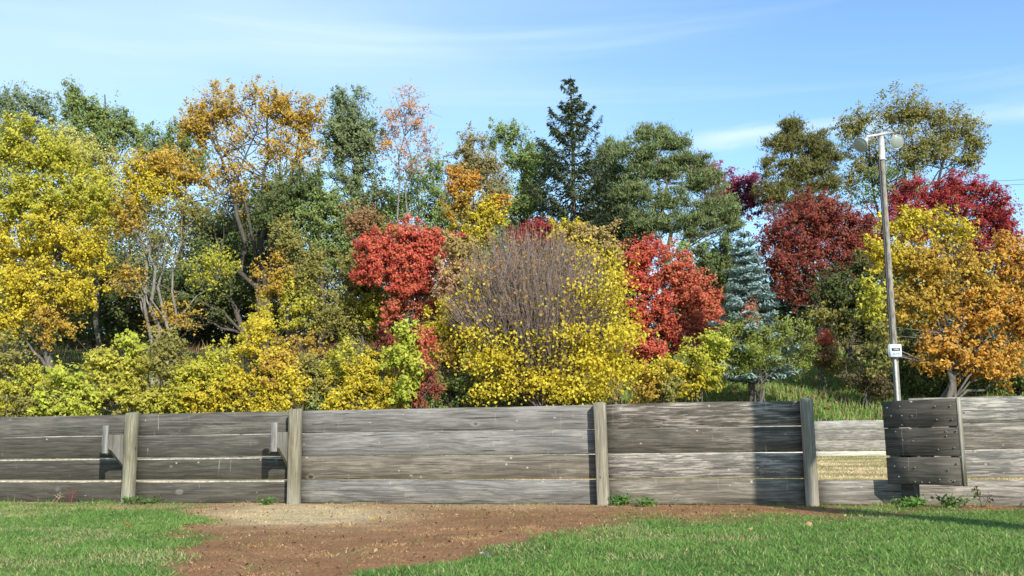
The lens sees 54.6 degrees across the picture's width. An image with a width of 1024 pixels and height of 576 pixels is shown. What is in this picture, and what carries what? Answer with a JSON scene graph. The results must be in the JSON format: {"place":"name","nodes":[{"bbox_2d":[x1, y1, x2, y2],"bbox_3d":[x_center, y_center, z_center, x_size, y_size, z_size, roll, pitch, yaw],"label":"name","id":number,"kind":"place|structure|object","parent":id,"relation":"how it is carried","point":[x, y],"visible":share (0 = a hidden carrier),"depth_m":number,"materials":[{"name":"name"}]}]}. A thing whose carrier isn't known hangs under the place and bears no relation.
{"place":"outdoors","nodes":[
{"label":"outdoors","id":0,"kind":"place"},
{"bbox_2d":[0,326,1023,575],"bbox_3d":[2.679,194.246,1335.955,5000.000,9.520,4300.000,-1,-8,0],"label":"ground","id":1,"kind":"structure","parent":0,"point":[346,562],"depth_m":8.89,"materials":[{"name":"brown soil"}]},
{"bbox_2d":[0,79,63,343],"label":"tree","id":2,"kind":"object","parent":1,"relation":"on","point":[7,100],"visible":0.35,"depth_m":68.16,"materials":[{"name":"green plant"}]},
{"bbox_2d":[0,328,65,416],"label":"shrub","id":3,"kind":"object","parent":1,"relation":"on","point":[21,403],"visible":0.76,"depth_m":38.09,"materials":[{"name":"yellow plant"}]},
{"bbox_2d":[0,301,66,342],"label":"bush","id":4,"kind":"object","parent":1,"relation":"on","point":[16,322],"visible":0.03,"depth_m":70.07,"materials":[{"name":"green plant"}]},
{"bbox_2d":[0,110,124,376],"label":"tree","id":5,"kind":"object","parent":1,"relation":"on","point":[26,301],"visible":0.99,"depth_m":45.50,"materials":[{"name":"yellow plant"}]},
{"bbox_2d":[0,137,139,349],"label":"tree","id":6,"kind":"object","parent":1,"relation":"on","point":[38,345],"visible":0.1,"depth_m":61.30,"materials":[{"name":"green plant"}]},
{"bbox_2d":[63,484,79,503],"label":"weed","id":7,"kind":"object","parent":1,"relation":"on","point":[72,498],"visible":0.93,"depth_m":13.13,"materials":[{"name":"brown plant"}]},
{"bbox_2d":[26,345,117,416],"bbox_3d":[-16.507,4.221,37.223,3.074,4.152,2.189,3,-9,-26],"label":"shrub","id":8,"kind":"object","parent":1,"relation":"on","point":[73,397],"visible":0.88,"depth_m":36.83,"materials":[{"name":"yellow plant"}]},
{"bbox_2d":[49,300,111,340],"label":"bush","id":9,"kind":"object","parent":1,"relation":"on","point":[81,328],"visible":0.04,"depth_m":70.97,"materials":[{"name":"green plant"}]},
{"bbox_2d":[45,115,129,370],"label":"tree","id":10,"kind":"object","parent":1,"relation":"on","point":[102,161],"visible":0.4,"depth_m":50.27,"materials":[{"name":"yellow plant"}]},
{"bbox_2d":[37,74,154,345],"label":"tree","id":11,"kind":"object","parent":1,"relation":"on","point":[92,117],"visible":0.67,"depth_m":65.92,"materials":[{"name":"green plant"}]},
{"bbox_2d":[76,328,167,414],"bbox_3d":[-15.008,3.783,38.126,3.723,4.402,2.543,-1,-8,0],"label":"shrub","id":12,"kind":"object","parent":1,"relation":"on","point":[124,379],"visible":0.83,"depth_m":37.74,"materials":[{"name":"yellow plant"}]},
{"bbox_2d":[57,160,206,347],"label":"tree","id":13,"kind":"object","parent":1,"relation":"on","point":[135,327],"visible":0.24,"depth_m":62.92,"materials":[{"name":"green plant"}]},
{"bbox_2d":[120,494,145,503],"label":"weed","id":14,"kind":"object","parent":1,"relation":"on","point":[130,500],"visible":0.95,"depth_m":12.89,"materials":[{"name":"green plant"}]},
{"bbox_2d":[101,304,183,337],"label":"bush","id":15,"kind":"object","parent":1,"relation":"on","point":[142,328],"visible":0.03,"depth_m":72.32,"materials":[{"name":"green plant"}]},
{"bbox_2d":[136,494,166,503],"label":"weed","id":16,"kind":"object","parent":1,"relation":"on","point":[153,501],"visible":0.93,"depth_m":12.83,"materials":[{"name":"green plant"}]},
{"bbox_2d":[98,139,241,388],"bbox_3d":[-16.242,-1.086,46.611,7.164,12.090,3.367,-1,-8,0],"label":"tree","id":17,"kind":"object","parent":1,"relation":"on","point":[161,165],"visible":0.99,"depth_m":46.72,"materials":[{"name":"yellow plant"}]},
{"bbox_2d":[55,170,299,342],"bbox_3d":[-19.675,-1.577,59.126,15.729,11.037,5.846,-1,-8,0],"label":"tree","id":18,"kind":"object","parent":1,"relation":"on","point":[231,287],"visible":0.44,"depth_m":58.25,"materials":[{"name":"green plant"}]},
{"bbox_2d":[134,325,243,413],"bbox_3d":[-12.250,3.743,37.925,4.403,4.668,2.390,-1,-8,0],"label":"shrub","id":19,"kind":"object","parent":1,"relation":"on","point":[193,379],"visible":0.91,"depth_m":37.49,"materials":[{"name":"yellow plant"}]},
{"bbox_2d":[130,117,275,341],"bbox_3d":[-19.758,-3.557,63.117,10.171,15.123,6.191,-1,-8,0],"label":"tree","id":20,"kind":"object","parent":1,"relation":"on","point":[169,140],"visible":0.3,"depth_m":63.17,"materials":[{"name":"green plant"}]},
{"bbox_2d":[163,308,247,340],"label":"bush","id":21,"kind":"object","parent":1,"relation":"on","point":[208,334],"visible":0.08,"depth_m":69.78,"materials":[{"name":"green plant"}]},
{"bbox_2d":[154,198,261,341],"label":"tree","id":22,"kind":"object","parent":1,"relation":"on","point":[211,328],"visible":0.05,"depth_m":66.12,"materials":[{"name":"green plant"}]},
{"bbox_2d":[170,74,336,348],"bbox_3d":[-15.139,-4.250,57.808,9.655,16.504,5.477,-1,-8,0],"label":"tree","id":23,"kind":"object","parent":1,"relation":"on","point":[201,123],"visible":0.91,"depth_m":57.50,"materials":[{"name":"orange plant"}]},
{"bbox_2d":[208,312,311,411],"bbox_3d":[-9.430,3.495,37.516,3.752,5.424,2.506,-1,-8,0],"label":"shrub","id":24,"kind":"object","parent":1,"relation":"on","point":[278,366],"visible":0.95,"depth_m":37.15,"materials":[{"name":"yellow plant"}]},
{"bbox_2d":[256,494,277,504],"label":"weed","id":25,"kind":"object","parent":1,"relation":"on","point":[266,502],"visible":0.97,"depth_m":12.40,"materials":[{"name":"green plant"}]},
{"bbox_2d":[233,307,318,337],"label":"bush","id":26,"kind":"object","parent":1,"relation":"on","point":[300,332],"visible":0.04,"depth_m":70.95,"materials":[{"name":"green plant"}]},
{"bbox_2d":[230,163,358,342],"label":"tree","id":27,"kind":"object","parent":1,"relation":"on","point":[274,296],"visible":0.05,"depth_m":64.36,"materials":[{"name":"green plant"}]},
{"bbox_2d":[244,208,347,374],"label":"tree","id":28,"kind":"object","parent":1,"relation":"on","point":[309,268],"visible":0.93,"depth_m":44.22,"materials":[{"name":"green plant"}]},
{"bbox_2d":[246,155,373,353],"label":"tree","id":29,"kind":"object","parent":1,"relation":"on","point":[316,211],"visible":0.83,"depth_m":53.68,"materials":[{"name":"green plant"}]},
{"bbox_2d":[290,335,363,410],"bbox_3d":[-7.271,3.880,38.373,3.159,4.146,2.245,-1,-8,0],"label":"shrub","id":30,"kind":"object","parent":1,"relation":"on","point":[316,370],"visible":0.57,"depth_m":37.93,"materials":[{"name":"green plant"}]},
{"bbox_2d":[315,83,399,346],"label":"tree","id":31,"kind":"object","parent":1,"relation":"on","point":[346,134],"visible":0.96,"depth_m":59.44,"materials":[{"name":"green plant"}]},
{"bbox_2d":[314,199,424,358],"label":"tree","id":32,"kind":"object","parent":1,"relation":"on","point":[368,306],"visible":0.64,"depth_m":47.17,"materials":[{"name":"green plant"}]},
{"bbox_2d":[315,331,430,410],"bbox_3d":[-5.340,3.909,37.527,4.514,4.522,2.414,-1,-8,0],"label":"shrub","id":33,"kind":"object","parent":1,"relation":"on","point":[361,379],"visible":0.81,"depth_m":37.06,"materials":[{"name":"yellow plant"}]},
{"bbox_2d":[324,175,436,342],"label":"tree","id":34,"kind":"object","parent":1,"relation":"on","point":[372,203],"visible":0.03,"depth_m":62.54,"materials":[{"name":"green plant"}]},
{"bbox_2d":[378,313,434,408],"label":"shrub","id":35,"kind":"object","parent":1,"relation":"on","point":[406,385],"visible":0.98,"depth_m":36.67,"materials":[{"name":"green plant"}]},
{"bbox_2d":[347,213,466,374],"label":"maple tree","id":36,"kind":"object","parent":1,"relation":"on","point":[420,250],"visible":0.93,"depth_m":45.21,"materials":[{"name":"red plant"}]},
{"bbox_2d":[370,78,443,317],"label":"tree","id":37,"kind":"object","parent":1,"relation":"on","point":[409,106],"visible":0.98,"depth_m":58.85,"materials":[{"name":"pink plant"}]},
{"bbox_2d":[368,148,464,329],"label":"tree","id":38,"kind":"object","parent":1,"relation":"on","point":[434,191],"visible":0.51,"depth_m":61.28,"materials":[{"name":"green plant"}]},
{"bbox_2d":[395,324,446,408],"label":"shrub","id":39,"kind":"object","parent":1,"relation":"on","point":[418,401],"visible":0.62,"depth_m":37.11,"materials":[{"name":"red plant"}]},
{"bbox_2d":[421,329,480,407],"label":"shrub","id":40,"kind":"object","parent":1,"relation":"on","point":[455,387],"visible":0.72,"depth_m":40.08,"materials":[{"name":"green plant"}]},
{"bbox_2d":[420,225,491,372],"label":"tree","id":41,"kind":"object","parent":1,"relation":"on","point":[454,249],"visible":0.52,"depth_m":43.14,"materials":[{"name":"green plant"}]},
{"bbox_2d":[411,195,527,337],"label":"tree","id":42,"kind":"object","parent":1,"relation":"on","point":[456,231],"visible":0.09,"depth_m":62.18,"materials":[{"name":"green plant"}]},
{"bbox_2d":[437,163,514,261],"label":"tree","id":43,"kind":"object","parent":1,"relation":"on","point":[487,209],"visible":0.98,"depth_m":54.94,"materials":[{"name":"yellow plant"}]},
{"bbox_2d":[443,120,512,263],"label":"tree","id":44,"kind":"object","parent":1,"relation":"on","point":[490,166],"visible":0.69,"depth_m":60.41,"materials":[{"name":"green plant"}]},
{"bbox_2d":[0,496,1023,575],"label":"turf","id":45,"kind":"structure","parent":1,"relation":"on","point":[20,518],"depth_m":7.48,"materials":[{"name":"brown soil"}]},
{"bbox_2d":[0,396,1023,505],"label":"board fence","id":46,"kind":"object","parent":1,"relation":"on","point":[615,441],"visible":0.9,"depth_m":12.10,"materials":[{"name":"grey wood"}]},
{"bbox_2d":[0,329,1023,459],"bbox_3d":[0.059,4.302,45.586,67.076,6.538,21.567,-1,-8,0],"label":"slope grass","id":47,"kind":"structure","parent":1,"relation":"on","point":[768,387],"depth_m":42.93,"materials":[{"name":"green plant"}]},
{"bbox_2d":[0,420,1023,459],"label":"board fence","id":48,"kind":"object","parent":1,"relation":"on","point":[860,438],"visible":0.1,"depth_m":31.80,"materials":[{"name":"grey wood"}]},
{"bbox_2d":[5,502,1023,575],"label":"leaf crumbs","id":49,"kind":"object","parent":1,"relation":"on","point":[357,557],"visible":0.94,"depth_m":8.71,"materials":[{"name":"brown plant"}]},
{"bbox_2d":[484,117,561,282],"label":"tree","id":50,"kind":"object","parent":1,"relation":"on","point":[527,161],"visible":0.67,"depth_m":62.31,"materials":[{"name":"green plant"}]},
{"bbox_2d":[496,215,567,279],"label":"tree","id":51,"kind":"object","parent":1,"relation":"on","point":[539,224],"visible":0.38,"depth_m":52.65,"materials":[{"name":"red plant"}]},
{"bbox_2d":[483,203,592,292],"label":"tree","id":52,"kind":"object","parent":1,"relation":"on","point":[552,228],"visible":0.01,"depth_m":63.82,"materials":[{"name":"green plant"}]},
{"bbox_2d":[430,216,660,406],"bbox_3d":[1.326,0.990,40.343,9.337,8.384,7.072,-1,-8,0],"label":"half bare tree","id":53,"kind":"object","parent":1,"relation":"on","point":[532,334],"visible":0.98,"depth_m":38.76,"materials":[{"name":"yellow plant"}]},
{"bbox_2d":[491,75,639,303],"bbox_3d":[3.531,-4.654,59.907,8.798,16.712,8.527,-4,-9,19],"label":"spruce tree","id":54,"kind":"object","parent":1,"relation":"on","point":[557,209],"visible":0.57,"depth_m":59.21,"materials":[{"name":"green plant"}]},
{"bbox_2d":[540,216,628,387],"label":"tree","id":55,"kind":"object","parent":1,"relation":"on","point":[577,225],"visible":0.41,"depth_m":44.45,"materials":[{"name":"yellow plant"}]},
{"bbox_2d":[576,131,659,320],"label":"pine tree","id":56,"kind":"object","parent":1,"relation":"on","point":[607,147],"visible":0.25,"depth_m":62.26,"materials":[{"name":"green plant"}]},
{"bbox_2d":[607,490,631,505],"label":"weed","id":57,"kind":"object","parent":1,"relation":"on","point":[621,501],"visible":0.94,"depth_m":11.40,"materials":[{"name":"green plant"}]},
{"bbox_2d":[581,208,665,339],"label":"tree","id":58,"kind":"object","parent":1,"relation":"on","point":[628,295],"visible":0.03,"depth_m":61.91,"materials":[{"name":"green plant"}]},
{"bbox_2d":[634,496,658,506],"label":"weed","id":59,"kind":"object","parent":1,"relation":"on","point":[644,500],"visible":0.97,"depth_m":11.28,"materials":[{"name":"green plant"}]},
{"bbox_2d":[627,352,690,403],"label":"shrub","id":60,"kind":"object","parent":1,"relation":"on","point":[667,384],"visible":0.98,"depth_m":38.34,"materials":[{"name":"yellow plant"}]},
{"bbox_2d":[612,223,727,373],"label":"maple tree","id":61,"kind":"object","parent":1,"relation":"on","point":[685,288],"visible":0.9,"depth_m":44.98,"materials":[{"name":"red plant"}]},
{"bbox_2d":[607,120,749,340],"bbox_3d":[9.930,-3.410,59.112,8.708,13.917,3.718,-1,-8,0],"label":"pine tree","id":62,"kind":"object","parent":1,"relation":"on","point":[721,211],"visible":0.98,"depth_m":59.13,"materials":[{"name":"green plant"}]},
{"bbox_2d":[666,322,735,401],"bbox_3d":[7.503,3.396,39.333,2.701,4.066,2.379,-4,-9,23],"label":"shrub","id":63,"kind":"object","parent":1,"relation":"on","point":[703,373],"visible":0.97,"depth_m":39.08,"materials":[{"name":"yellow plant"}]},
{"bbox_2d":[659,230,742,314],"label":"tree","id":64,"kind":"object","parent":1,"relation":"on","point":[716,264],"visible":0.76,"depth_m":52.47,"materials":[{"name":"green plant"}]},
{"bbox_2d":[687,151,765,233],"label":"tree","id":65,"kind":"object","parent":1,"relation":"on","point":[739,183],"visible":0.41,"depth_m":65.19,"materials":[{"name":"purple plant"}]},
{"bbox_2d":[654,241,804,339],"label":"tree","id":66,"kind":"object","parent":1,"relation":"on","point":[743,295],"visible":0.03,"depth_m":59.96,"materials":[{"name":"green plant"}]},
{"bbox_2d":[707,228,801,401],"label":"spruce tree","id":67,"kind":"object","parent":1,"relation":"on","point":[746,255],"visible":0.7,"depth_m":40.55,"materials":[{"name":"green plant"}]},
{"bbox_2d":[717,290,823,401],"bbox_3d":[10.160,2.717,39.456,4.586,5.307,2.485,-1,-8,0],"label":"shrub","id":68,"kind":"object","parent":1,"relation":"on","point":[757,348],"visible":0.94,"depth_m":39.44,"materials":[{"name":"green plant"}]},
{"bbox_2d":[748,111,849,335],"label":"pine tree","id":69,"kind":"object","parent":1,"relation":"on","point":[791,138],"visible":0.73,"depth_m":60.39,"materials":[{"name":"green plant"}]},
{"bbox_2d":[744,260,888,341],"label":"tree","id":70,"kind":"object","parent":1,"relation":"on","point":[784,310],"visible":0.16,"depth_m":58.69,"materials":[{"name":"green plant"}]},
{"bbox_2d":[744,186,897,342],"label":"tree","id":71,"kind":"object","parent":1,"relation":"on","point":[825,220],"visible":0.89,"depth_m":53.37,"materials":[{"name":"red plant"}]},
{"bbox_2d":[792,319,859,392],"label":"shrub","id":72,"kind":"object","parent":1,"relation":"on","point":[827,354],"visible":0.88,"depth_m":42.82,"materials":[{"name":"green plant"}]},
{"bbox_2d":[795,247,905,371],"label":"tree","id":73,"kind":"object","parent":1,"relation":"on","point":[846,321],"visible":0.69,"depth_m":47.07,"materials":[{"name":"green plant"}]},
{"bbox_2d":[834,358,893,408],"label":"shrub","id":74,"kind":"object","parent":1,"relation":"on","point":[878,385],"visible":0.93,"depth_m":40.60,"materials":[{"name":"green plant"}]},
{"bbox_2d":[854,131,903,400],"bbox_3d":[13.601,0.151,35.769,1.772,12.063,0.548,0,-9,-7],"label":"light pole","id":75,"kind":"object","parent":1,"relation":"on","point":[894,347],"visible":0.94,"depth_m":36.11,"materials":[{"name":"grey metal"}]},
{"bbox_2d":[836,225,937,341],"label":"tree","id":76,"kind":"object","parent":1,"relation":"on","point":[898,306],"visible":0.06,"depth_m":58.91,"materials":[{"name":"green plant"}]},
{"bbox_2d":[890,494,926,507],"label":"weed","id":77,"kind":"object","parent":1,"relation":"on","point":[911,501],"visible":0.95,"depth_m":10.45,"materials":[{"name":"green plant"}]},
{"bbox_2d":[829,80,994,331],"bbox_3d":[26.000,-4.983,64.401,10.997,16.947,5.083,-1,-8,0],"label":"tree","id":78,"kind":"object","parent":1,"relation":"on","point":[918,153],"visible":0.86,"depth_m":64.61,"materials":[{"name":"green plant"}]},
{"bbox_2d":[882,397,967,506],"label":"plank gate","id":79,"kind":"structure","parent":1,"relation":"on","point":[909,470],"depth_m":10.53,"materials":[{"name":"grey wood"}]},
{"bbox_2d":[849,202,1023,397],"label":"tree","id":80,"kind":"object","parent":1,"relation":"on","point":[977,318],"visible":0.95,"depth_m":39.99,"materials":[{"name":"orange plant"}]},
{"bbox_2d":[867,162,1023,325],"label":"tree","id":81,"kind":"object","parent":1,"relation":"on","point":[991,215],"visible":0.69,"depth_m":57.71,"materials":[{"name":"red plant"}]},
{"bbox_2d":[877,321,1023,397],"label":"shrub","id":82,"kind":"object","parent":1,"relation":"on","point":[912,384],"visible":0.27,"depth_m":42.05,"materials":[{"name":"green plant"}]},
{"bbox_2d":[910,212,996,344],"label":"spruce tree","id":83,"kind":"object","parent":1,"relation":"on","point":[960,290],"visible":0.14,"depth_m":50.28,"materials":[{"name":"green plant"}]},
{"bbox_2d":[930,493,979,507],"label":"weed","id":84,"kind":"object","parent":1,"relation":"on","point":[948,501],"visible":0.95,"depth_m":10.40,"materials":[{"name":"green plant"}]},
{"bbox_2d":[913,256,1023,339],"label":"tree","id":85,"kind":"object","parent":1,"relation":"on","point":[990,327],"visible":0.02,"depth_m":59.62,"materials":[{"name":"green plant"}]},
{"bbox_2d":[971,486,993,507],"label":"weed","id":86,"kind":"object","parent":1,"relation":"on","point":[979,494],"visible":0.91,"depth_m":10.43,"materials":[{"name":"green plant"}]},
{"bbox_2d":[0,0,1023,334],"label":"sky","id":87,"kind":"structure","parent":0,"point":[726,72],"materials":[{"name":"blue"}]},
{"bbox_2d":[415,455,1023,479],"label":"dry grass field","id":88,"kind":"structure","parent":0,"point":[855,467],"depth_m":19.54,"materials":[{"name":"beige plant"}]}
]}

